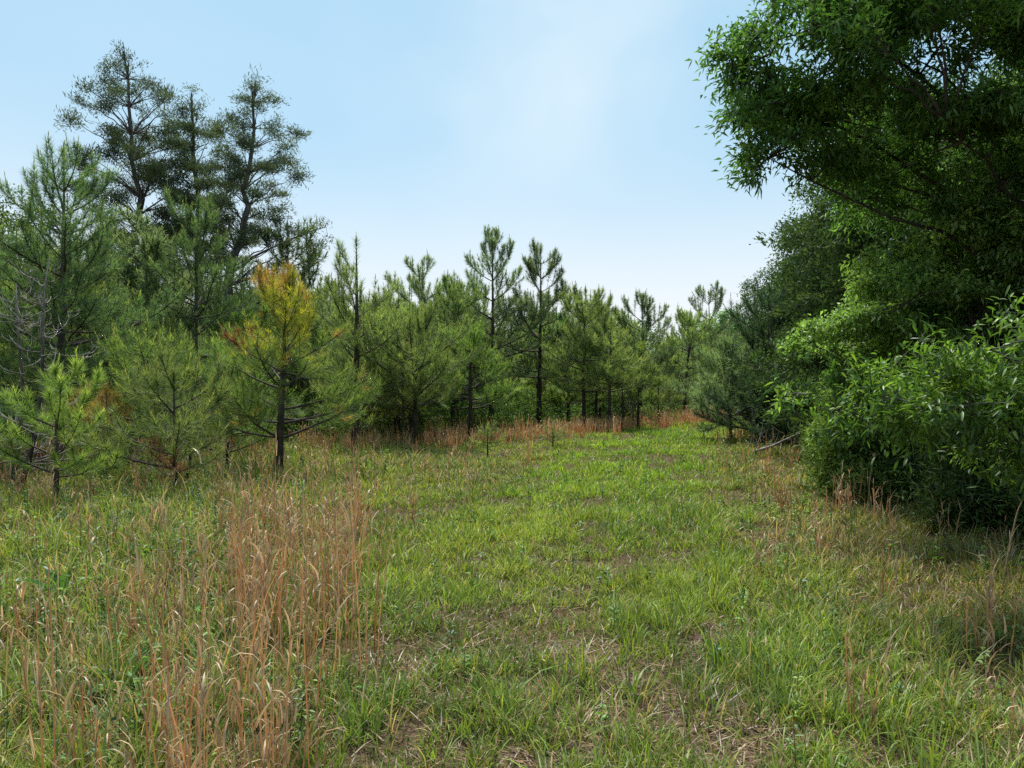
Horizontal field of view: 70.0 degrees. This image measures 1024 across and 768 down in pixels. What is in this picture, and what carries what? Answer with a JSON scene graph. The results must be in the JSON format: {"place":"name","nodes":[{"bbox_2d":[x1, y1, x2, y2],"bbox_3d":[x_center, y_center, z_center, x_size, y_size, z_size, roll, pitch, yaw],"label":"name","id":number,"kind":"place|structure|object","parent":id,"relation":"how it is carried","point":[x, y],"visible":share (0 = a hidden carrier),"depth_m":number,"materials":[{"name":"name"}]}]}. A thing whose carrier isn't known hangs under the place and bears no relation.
{"place":"outdoors","nodes":[
{"label":"outdoors","id":0,"kind":"place"},
{"bbox_2d":[0,0,1009,382],"label":"sky","id":1,"kind":"structure","parent":0,"point":[569,126],"materials":[{"name":"blue"}]},
{"bbox_2d":[0,394,1023,767],"bbox_3d":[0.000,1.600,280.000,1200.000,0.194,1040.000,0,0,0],"label":"ground","id":2,"kind":"structure","parent":0,"point":[536,644],"depth_m":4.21,"materials":[{"name":"green plant"}]},
{"bbox_2d":[0,296,48,426],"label":"pine tree","id":3,"kind":"object","parent":2,"relation":"on","point":[3,355],"visible":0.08,"depth_m":15.96,"materials":[{"name":"green plant"}]},
{"bbox_2d":[0,282,72,444],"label":"pine tree","id":4,"kind":"object","parent":2,"relation":"on","point":[4,289],"visible":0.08,"depth_m":16.95,"materials":[{"name":"green plant"}]},
{"bbox_2d":[0,228,77,399],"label":"pine tree","id":5,"kind":"object","parent":2,"relation":"on","point":[15,289],"visible":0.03,"depth_m":19.04,"materials":[{"name":"green plant"}]},
{"bbox_2d":[46,435,59,528],"bbox_3d":[-4.657,1.030,7.396,0.294,1.101,0.276,0,0,-26],"label":"dry cane","id":6,"kind":"object","parent":2,"relation":"on","point":[52,483],"visible":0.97,"depth_m":7.39,"materials":[{"name":"brown plant"}]},
{"bbox_2d":[0,183,109,432],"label":"leafy tree","id":7,"kind":"object","parent":2,"relation":"on","point":[6,219],"visible":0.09,"depth_m":21.11,"materials":[{"name":"green plant"}]},
{"bbox_2d":[13,564,99,594],"bbox_3d":[-3.326,1.473,5.369,0.480,0.244,0.462,0,0,21],"label":"broadleaf weed","id":8,"kind":"object","parent":2,"relation":"on","point":[53,578],"visible":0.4,"depth_m":5.38,"materials":[{"name":"green plant"}]},
{"bbox_2d":[0,256,115,487],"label":"dead pine","id":9,"kind":"object","parent":2,"relation":"on","point":[30,451],"visible":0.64,"depth_m":10.65,"materials":[{"name":"grey plant"}]},
{"bbox_2d":[12,387,104,472],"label":"pine tree","id":10,"kind":"object","parent":2,"relation":"on","point":[71,398],"visible":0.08,"depth_m":11.92,"materials":[{"name":"green plant"}]},
{"bbox_2d":[0,346,125,497],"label":"pine tree","id":11,"kind":"object","parent":2,"relation":"on","point":[58,385],"visible":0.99,"depth_m":9.18,"materials":[{"name":"green plant"}]},
{"bbox_2d":[0,221,152,445],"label":"pine tree","id":12,"kind":"object","parent":2,"relation":"on","point":[8,285],"visible":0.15,"depth_m":15.22,"materials":[{"name":"green plant"}]},
{"bbox_2d":[0,131,219,457],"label":"pine tree","id":13,"kind":"object","parent":2,"relation":"on","point":[97,257],"visible":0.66,"depth_m":13.80,"materials":[{"name":"green plant"}]},
{"bbox_2d":[65,378,161,474],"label":"pine tree","id":14,"kind":"object","parent":2,"relation":"on","point":[105,391],"visible":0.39,"depth_m":11.57,"materials":[{"name":"green plant"}]},
{"bbox_2d":[72,644,160,699],"bbox_3d":[-2.017,1.488,3.731,0.435,0.212,0.509,0,0,-29],"label":"broadleaf weed","id":15,"kind":"object","parent":2,"relation":"on","point":[111,679],"visible":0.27,"depth_m":3.76,"materials":[{"name":"green plant"}]},
{"bbox_2d":[66,230,200,396],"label":"pine tree","id":16,"kind":"object","parent":2,"relation":"on","point":[133,232],"visible":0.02,"depth_m":23.50,"materials":[{"name":"green plant"}]},
{"bbox_2d":[53,39,218,418],"bbox_3d":[-12.656,-5.079,24.770,5.816,13.497,5.705,0,0,0],"label":"cedar tree","id":17,"kind":"object","parent":2,"relation":"on","point":[130,148],"visible":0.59,"depth_m":24.45,"materials":[{"name":"green plant"}]},
{"bbox_2d":[65,228,206,413],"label":"pine tree","id":18,"kind":"object","parent":2,"relation":"on","point":[126,259],"visible":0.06,"depth_m":21.21,"materials":[{"name":"green plant"}]},
{"bbox_2d":[66,248,211,415],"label":"leafy tree","id":19,"kind":"object","parent":2,"relation":"on","point":[191,323],"visible":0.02,"depth_m":21.89,"materials":[{"name":"green plant"}]},
{"bbox_2d":[79,310,206,466],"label":"pine tree","id":20,"kind":"object","parent":2,"relation":"on","point":[123,349],"visible":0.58,"depth_m":11.98,"materials":[{"name":"green plant"}]},
{"bbox_2d":[64,203,223,443],"bbox_3d":[-8.530,-1.357,17.578,3.590,5.942,3.810,0,0,37],"label":"pine tree","id":21,"kind":"object","parent":2,"relation":"on","point":[145,243],"visible":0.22,"depth_m":17.22,"materials":[{"name":"green plant"}]},
{"bbox_2d":[67,336,237,486],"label":"pine tree","id":22,"kind":"object","parent":2,"relation":"on","point":[197,415],"visible":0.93,"depth_m":10.15,"materials":[{"name":"green plant"}]},
{"bbox_2d":[155,388,210,481],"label":"dead pine","id":23,"kind":"object","parent":2,"relation":"on","point":[190,454],"visible":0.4,"depth_m":10.89,"materials":[{"name":"brown plant"}]},
{"bbox_2d":[84,182,313,447],"bbox_3d":[-7.333,-1.505,17.071,5.296,6.318,5.382,0,0,0],"label":"pine tree","id":24,"kind":"object","parent":2,"relation":"on","point":[192,228],"visible":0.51,"depth_m":16.87,"materials":[{"name":"green plant"}]},
{"bbox_2d":[133,82,264,388],"bbox_3d":[-11.010,-4.545,25.700,4.259,12.447,4.564,0,0,0],"label":"cedar tree","id":25,"kind":"object","parent":2,"relation":"on","point":[174,122],"visible":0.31,"depth_m":25.34,"materials":[{"name":"green plant"}]},
{"bbox_2d":[140,323,278,464],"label":"pine tree","id":26,"kind":"object","parent":2,"relation":"on","point":[256,439],"visible":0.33,"depth_m":13.50,"materials":[{"name":"green plant"}]},
{"bbox_2d":[206,644,240,722],"bbox_3d":[-1.360,1.404,3.398,0.165,0.353,0.205,0,0,0],"label":"dry cane","id":27,"kind":"object","parent":2,"relation":"on","point":[221,674],"visible":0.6,"depth_m":3.40,"materials":[{"name":"brown plant"}]},
{"bbox_2d":[213,433,235,483],"bbox_3d":[-3.908,1.077,9.896,0.423,0.936,0.172,0,0,-25],"label":"dry cane","id":28,"kind":"object","parent":2,"relation":"on","point":[229,455],"visible":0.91,"depth_m":9.90,"materials":[{"name":"brown plant"}]},
{"bbox_2d":[170,274,279,422],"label":"pine tree","id":29,"kind":"object","parent":2,"relation":"on","point":[239,293],"visible":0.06,"depth_m":22.70,"materials":[{"name":"green plant"}]},
{"bbox_2d":[159,313,290,435],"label":"pine tree","id":30,"kind":"object","parent":2,"relation":"on","point":[229,320],"visible":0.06,"depth_m":21.00,"materials":[{"name":"green plant"}]},
{"bbox_2d":[142,63,334,426],"bbox_3d":[-8.918,-4.572,24.094,5.966,12.434,4.957,0,0,-23],"label":"cedar tree","id":31,"kind":"object","parent":2,"relation":"on","point":[233,170],"visible":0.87,"depth_m":24.21,"materials":[{"name":"green plant"}]},
{"bbox_2d":[198,293,307,422],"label":"pine tree","id":32,"kind":"object","parent":2,"relation":"on","point":[238,317],"visible":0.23,"depth_m":20.21,"materials":[{"name":"green plant"}]},
{"bbox_2d":[238,274,331,389],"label":"leafy tree","id":33,"kind":"object","parent":2,"relation":"on","point":[278,325],"depth_m":27.23,"materials":[{"name":"green plant"}]},
{"bbox_2d":[197,255,383,472],"bbox_3d":[-3.661,-0.308,12.421,3.074,3.830,3.258,0,0,-29],"label":"pine tree","id":34,"kind":"object","parent":2,"relation":"on","point":[293,293],"visible":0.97,"depth_m":12.30,"materials":[{"name":"green plant"}]},
{"bbox_2d":[221,215,360,412],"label":"pine tree","id":35,"kind":"object","parent":2,"relation":"on","point":[308,262],"visible":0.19,"depth_m":25.06,"materials":[{"name":"green plant"}]},
{"bbox_2d":[258,281,349,426],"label":"pine tree","id":36,"kind":"object","parent":2,"relation":"on","point":[300,390],"visible":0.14,"depth_m":22.52,"materials":[{"name":"green plant"}]},
{"bbox_2d":[292,274,350,385],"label":"pine tree","id":37,"kind":"object","parent":2,"relation":"on","point":[321,278],"visible":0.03,"depth_m":33.94,"materials":[{"name":"green plant"}]},
{"bbox_2d":[289,232,420,446],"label":"pine tree","id":38,"kind":"object","parent":2,"relation":"on","point":[346,278],"visible":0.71,"depth_m":17.76,"materials":[{"name":"green plant"}]},
{"bbox_2d":[303,283,412,428],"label":"pine tree","id":39,"kind":"object","parent":2,"relation":"on","point":[370,420],"visible":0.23,"depth_m":19.94,"materials":[{"name":"green plant"}]},
{"bbox_2d":[325,319,406,428],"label":"pine tree","id":40,"kind":"object","parent":2,"relation":"on","point":[379,414],"visible":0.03,"depth_m":23.08,"materials":[{"name":"green plant"}]},
{"bbox_2d":[0,380,736,446],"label":"undergrowth","id":41,"kind":"object","parent":2,"relation":"on","point":[522,407],"visible":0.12,"depth_m":28.15,"materials":[{"name":"brown plant"}]},
{"bbox_2d":[341,298,424,409],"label":"pine tree","id":42,"kind":"object","parent":2,"relation":"on","point":[362,338],"depth_m":26.15,"materials":[{"name":"green plant"}]},
{"bbox_2d":[351,291,429,429],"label":"pine tree","id":43,"kind":"object","parent":2,"relation":"on","point":[391,305],"visible":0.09,"depth_m":23.27,"materials":[{"name":"green plant"}]},
{"bbox_2d":[353,317,441,433],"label":"pine tree","id":44,"kind":"object","parent":2,"relation":"on","point":[397,419],"visible":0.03,"depth_m":22.65,"materials":[{"name":"green plant"}]},
{"bbox_2d":[360,345,439,442],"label":"pine tree","id":45,"kind":"object","parent":2,"relation":"on","point":[404,401],"visible":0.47,"depth_m":18.86,"materials":[{"name":"green plant"}]},
{"bbox_2d":[342,292,476,448],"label":"pine tree","id":46,"kind":"object","parent":2,"relation":"on","point":[420,322],"visible":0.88,"depth_m":18.20,"materials":[{"name":"green plant"}]},
{"bbox_2d":[378,297,460,436],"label":"pine tree","id":47,"kind":"object","parent":2,"relation":"on","point":[398,314],"visible":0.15,"depth_m":21.45,"materials":[{"name":"green plant"}]},
{"bbox_2d":[362,249,480,424],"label":"pine tree","id":48,"kind":"object","parent":2,"relation":"on","point":[415,286],"visible":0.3,"depth_m":26.14,"materials":[{"name":"green plant"}]},
{"bbox_2d":[435,295,488,420],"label":"pine tree","id":49,"kind":"object","parent":2,"relation":"on","point":[466,376],"visible":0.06,"depth_m":30.32,"materials":[{"name":"green plant"}]},
{"bbox_2d":[418,273,506,429],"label":"pine tree","id":50,"kind":"object","parent":2,"relation":"on","point":[454,295],"visible":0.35,"depth_m":24.84,"materials":[{"name":"green plant"}]},
{"bbox_2d":[406,316,524,435],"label":"pine tree","id":51,"kind":"object","parent":2,"relation":"on","point":[473,340],"visible":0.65,"depth_m":21.09,"materials":[{"name":"green plant"}]},
{"bbox_2d":[432,278,506,406],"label":"pine tree","id":52,"kind":"object","parent":2,"relation":"on","point":[485,305],"visible":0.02,"depth_m":29.11,"materials":[{"name":"green plant"}]},
{"bbox_2d":[469,418,506,457],"bbox_3d":[-0.542,1.162,16.256,0.890,0.992,0.660,0,0,0],"label":"pine seedling","id":53,"kind":"object","parent":2,"relation":"on","point":[488,445],"visible":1,"depth_m":16.19,"materials":[{"name":"green plant"}]},
{"bbox_2d":[460,284,530,412],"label":"pine tree","id":54,"kind":"object","parent":2,"relation":"on","point":[484,299],"visible":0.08,"depth_m":32.58,"materials":[{"name":"green plant"}]},
{"bbox_2d":[434,224,558,425],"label":"pine tree","id":55,"kind":"object","parent":2,"relation":"on","point":[492,242],"visible":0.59,"depth_m":27.48,"materials":[{"name":"green plant"}]},
{"bbox_2d":[496,348,523,414],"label":"pine tree","id":56,"kind":"object","parent":2,"relation":"on","point":[510,398],"visible":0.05,"depth_m":35.44,"materials":[{"name":"green plant"}]},
{"bbox_2d":[489,324,533,408],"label":"pine tree","id":57,"kind":"object","parent":2,"relation":"on","point":[509,347],"visible":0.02,"depth_m":37.48,"materials":[{"name":"green plant"}]},
{"bbox_2d":[0,404,1023,767],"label":"dry grass","id":58,"kind":"structure","parent":2,"relation":"on","point":[244,588],"depth_m":4.16,"materials":[{"name":"beige plant"}]},
{"bbox_2d":[0,422,1023,767],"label":"weeds","id":59,"kind":"object","parent":2,"relation":"on","point":[448,634],"visible":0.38,"depth_m":6.04,"materials":[{"name":"green plant"}]},
{"bbox_2d":[510,289,556,332],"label":"pine tree","id":60,"kind":"object","parent":2,"relation":"on","point":[549,302],"visible":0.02,"depth_m":45.80,"materials":[{"name":"green plant"}]},
{"bbox_2d":[482,237,591,423],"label":"pine tree","id":61,"kind":"object","parent":2,"relation":"on","point":[532,267],"visible":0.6,"depth_m":28.29,"materials":[{"name":"green plant"}]},
{"bbox_2d":[508,315,572,395],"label":"pine tree","id":62,"kind":"object","parent":2,"relation":"on","point":[552,328],"visible":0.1,"depth_m":36.45,"materials":[{"name":"green plant"}]},
{"bbox_2d":[512,338,568,404],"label":"pine tree","id":63,"kind":"object","parent":2,"relation":"on","point":[532,354],"visible":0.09,"depth_m":34.18,"materials":[{"name":"green plant"}]},
{"bbox_2d":[516,350,571,422],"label":"pine tree","id":64,"kind":"object","parent":2,"relation":"on","point":[531,388],"visible":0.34,"depth_m":30.53,"materials":[{"name":"green plant"}]},
{"bbox_2d":[542,418,567,446],"bbox_3d":[1.028,1.160,17.636,0.695,0.804,0.626,0,0,0],"label":"pine seedling","id":65,"kind":"object","parent":2,"relation":"on","point":[552,429],"visible":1,"depth_m":17.60,"materials":[{"name":"green plant"}]},
{"bbox_2d":[536,342,607,421],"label":"pine tree","id":66,"kind":"object","parent":2,"relation":"on","point":[568,400],"visible":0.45,"depth_m":29.82,"materials":[{"name":"green plant"}]},
{"bbox_2d":[541,280,635,425],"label":"pine tree","id":67,"kind":"object","parent":2,"relation":"on","point":[575,311],"visible":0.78,"depth_m":25.91,"materials":[{"name":"green plant"}]},
{"bbox_2d":[565,289,629,422],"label":"pine tree","id":68,"kind":"object","parent":2,"relation":"on","point":[609,302],"visible":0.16,"depth_m":29.45,"materials":[{"name":"green plant"}]},
{"bbox_2d":[563,293,648,418],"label":"pine tree","id":69,"kind":"object","parent":2,"relation":"on","point":[616,397],"visible":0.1,"depth_m":31.78,"materials":[{"name":"green plant"}]},
{"bbox_2d":[575,317,650,417],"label":"pine tree","id":70,"kind":"object","parent":2,"relation":"on","point":[618,326],"visible":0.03,"depth_m":34.43,"materials":[{"name":"green plant"}]},
{"bbox_2d":[577,315,649,429],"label":"pine tree","id":71,"kind":"object","parent":2,"relation":"on","point":[637,381],"visible":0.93,"depth_m":24.63,"materials":[{"name":"green plant"}]},
{"bbox_2d":[604,370,639,427],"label":"dead pine","id":72,"kind":"object","parent":2,"relation":"on","point":[622,392],"visible":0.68,"depth_m":25.30,"materials":[{"name":"brown plant"}]},
{"bbox_2d":[506,314,739,401],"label":"distant woods","id":73,"kind":"object","parent":2,"relation":"on","point":[649,343],"visible":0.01,"depth_m":57.94,"materials":[{"name":"green plant"}]},
{"bbox_2d":[604,309,653,405],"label":"pine tree","id":74,"kind":"object","parent":2,"relation":"on","point":[632,339],"visible":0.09,"depth_m":36.10,"materials":[{"name":"green plant"}]},
{"bbox_2d":[621,384,645,424],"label":"dead pine","id":75,"kind":"object","parent":2,"relation":"on","point":[632,410],"visible":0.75,"depth_m":25.82,"materials":[{"name":"brown plant"}]},
{"bbox_2d":[616,340,670,428],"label":"pine tree","id":76,"kind":"object","parent":2,"relation":"on","point":[646,396],"visible":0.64,"depth_m":25.79,"materials":[{"name":"green plant"}]},
{"bbox_2d":[607,288,687,416],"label":"pine tree","id":77,"kind":"object","parent":2,"relation":"on","point":[670,351],"visible":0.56,"depth_m":33.34,"materials":[{"name":"green plant"}]},
{"bbox_2d":[639,365,684,422],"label":"pine tree","id":78,"kind":"object","parent":2,"relation":"on","point":[660,400],"visible":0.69,"depth_m":28.13,"materials":[{"name":"green plant"}]},
{"bbox_2d":[654,338,694,406],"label":"pine tree","id":79,"kind":"object","parent":2,"relation":"on","point":[678,392],"visible":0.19,"depth_m":39.74,"materials":[{"name":"green plant"}]},
{"bbox_2d":[659,367,690,409],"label":"pine tree","id":80,"kind":"object","parent":2,"relation":"on","point":[672,389],"visible":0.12,"depth_m":41.82,"materials":[{"name":"green plant"}]},
{"bbox_2d":[664,326,702,394],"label":"pine tree","id":81,"kind":"object","parent":2,"relation":"on","point":[676,334],"visible":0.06,"depth_m":46.70,"materials":[{"name":"green plant"}]},
{"bbox_2d":[650,305,720,412],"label":"pine tree","id":82,"kind":"object","parent":2,"relation":"on","point":[689,322],"visible":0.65,"depth_m":35.85,"materials":[{"name":"green plant"}]},
{"bbox_2d":[668,279,744,407],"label":"pine tree","id":83,"kind":"object","parent":2,"relation":"on","point":[717,302],"visible":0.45,"depth_m":39.64,"materials":[{"name":"green plant"}]},
{"bbox_2d":[687,308,750,406],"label":"leafy tree","id":84,"kind":"object","parent":2,"relation":"on","point":[718,316],"visible":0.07,"depth_m":45.33,"materials":[{"name":"green plant"}]},
{"bbox_2d":[668,329,774,438],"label":"pine tree","id":85,"kind":"object","parent":2,"relation":"on","point":[706,377],"visible":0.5,"depth_m":20.38,"materials":[{"name":"green plant"}]},
{"bbox_2d":[690,278,816,443],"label":"pine tree","id":86,"kind":"object","parent":2,"relation":"on","point":[750,340],"visible":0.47,"depth_m":19.10,"materials":[{"name":"green plant"}]},
{"bbox_2d":[732,256,784,370],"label":"leafy tree","id":87,"kind":"object","parent":2,"relation":"on","point":[752,287],"visible":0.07,"depth_m":31.08,"materials":[{"name":"green plant"}]},
{"bbox_2d":[726,266,792,432],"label":"cedar tree","id":88,"kind":"object","parent":2,"relation":"on","point":[761,353],"depth_m":23.47,"materials":[{"name":"green plant"}]},
{"bbox_2d":[750,407,805,451],"bbox_3d":[6.314,0.956,16.507,2.306,1.168,0.842,0,0,-20],"label":"fallen branch","id":89,"kind":"object","parent":2,"relation":"on","point":[777,443],"visible":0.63,"depth_m":16.38,"materials":[{"name":"grey wood"}]},
{"bbox_2d":[719,201,856,441],"bbox_3d":[8.218,-1.629,19.885,4.787,6.710,4.456,0,0,0],"label":"cedar tree","id":90,"kind":"object","parent":2,"relation":"on","point":[794,266],"visible":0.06,"depth_m":19.87,"materials":[{"name":"green plant"}]},
{"bbox_2d":[764,186,883,352],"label":"leafy tree","id":91,"kind":"object","parent":2,"relation":"on","point":[783,245],"visible":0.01,"depth_m":22.61,"materials":[{"name":"green plant"}]},
{"bbox_2d":[685,0,1023,293],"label":"oak tree","id":92,"kind":"object","parent":2,"relation":"on","point":[882,34],"visible":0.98,"depth_m":8.93,"materials":[{"name":"green plant"}]},
{"bbox_2d":[710,65,999,459],"bbox_3d":[8.405,-2.915,16.171,6.738,9.319,6.418,0,0,-41],"label":"cedar tree","id":93,"kind":"object","parent":2,"relation":"on","point":[830,293],"visible":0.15,"depth_m":16.14,"materials":[{"name":"green plant"}]},
{"bbox_2d":[784,347,931,506],"bbox_3d":[5.179,0.645,10.429,2.510,2.455,2.489,0,0,0],"label":"leafy bush","id":94,"kind":"object","parent":2,"relation":"on","point":[829,461],"visible":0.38,"depth_m":10.04,"materials":[{"name":"green plant"}]},
{"bbox_2d":[790,293,961,450],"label":"cedar tree","id":95,"kind":"object","parent":2,"relation":"on","point":[821,387],"visible":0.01,"depth_m":13.89,"materials":[{"name":"green plant"}]},
{"bbox_2d":[755,285,1023,500],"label":"oak sapling","id":96,"kind":"object","parent":2,"relation":"on","point":[899,402],"visible":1,"depth_m":5.05,"materials":[{"name":"green plant"}]},
{"bbox_2d":[775,187,1023,456],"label":"leafy tree","id":97,"kind":"object","parent":2,"relation":"on","point":[937,285],"visible":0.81,"depth_m":9.85,"materials":[{"name":"green plant"}]},
{"bbox_2d":[882,400,961,482],"bbox_3d":[6.107,0.839,9.278,2.548,1.691,2.412,0,0,-25],"label":"leafy bush","id":98,"kind":"object","parent":2,"relation":"on","point":[902,460],"depth_m":9.60,"materials":[{"name":"green plant"}]},
{"bbox_2d":[866,74,1023,393],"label":"leafy tree","id":99,"kind":"object","parent":2,"relation":"on","point":[960,270],"visible":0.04,"depth_m":12.77,"materials":[{"name":"green plant"}]},
{"bbox_2d":[893,326,1023,536],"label":"leafy bush","id":100,"kind":"object","parent":2,"relation":"on","point":[980,505],"visible":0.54,"depth_m":7.88,"materials":[{"name":"green plant"}]},
{"bbox_2d":[916,57,1020,329],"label":"leafy tree","id":101,"kind":"object","parent":2,"relation":"on","point":[989,89],"depth_m":14.52,"materials":[{"name":"green plant"}]},
{"bbox_2d":[989,437,1023,550],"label":"cedar tree","id":102,"kind":"object","parent":2,"relation":"on","point":[1018,503],"visible":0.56,"depth_m":7.07,"materials":[{"name":"green plant"}]},
{"bbox_2d":[998,493,1022,583],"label":"dry cane","id":103,"kind":"object","parent":2,"relation":"on","point":[1008,551],"visible":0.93,"depth_m":5.60,"materials":[{"name":"brown plant"}]},
{"bbox_2d":[1007,278,1023,343],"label":"leafy tree","id":104,"kind":"object","parent":2,"relation":"on","point":[1015,325],"visible":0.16,"depth_m":9.92,"materials":[{"name":"green plant"}]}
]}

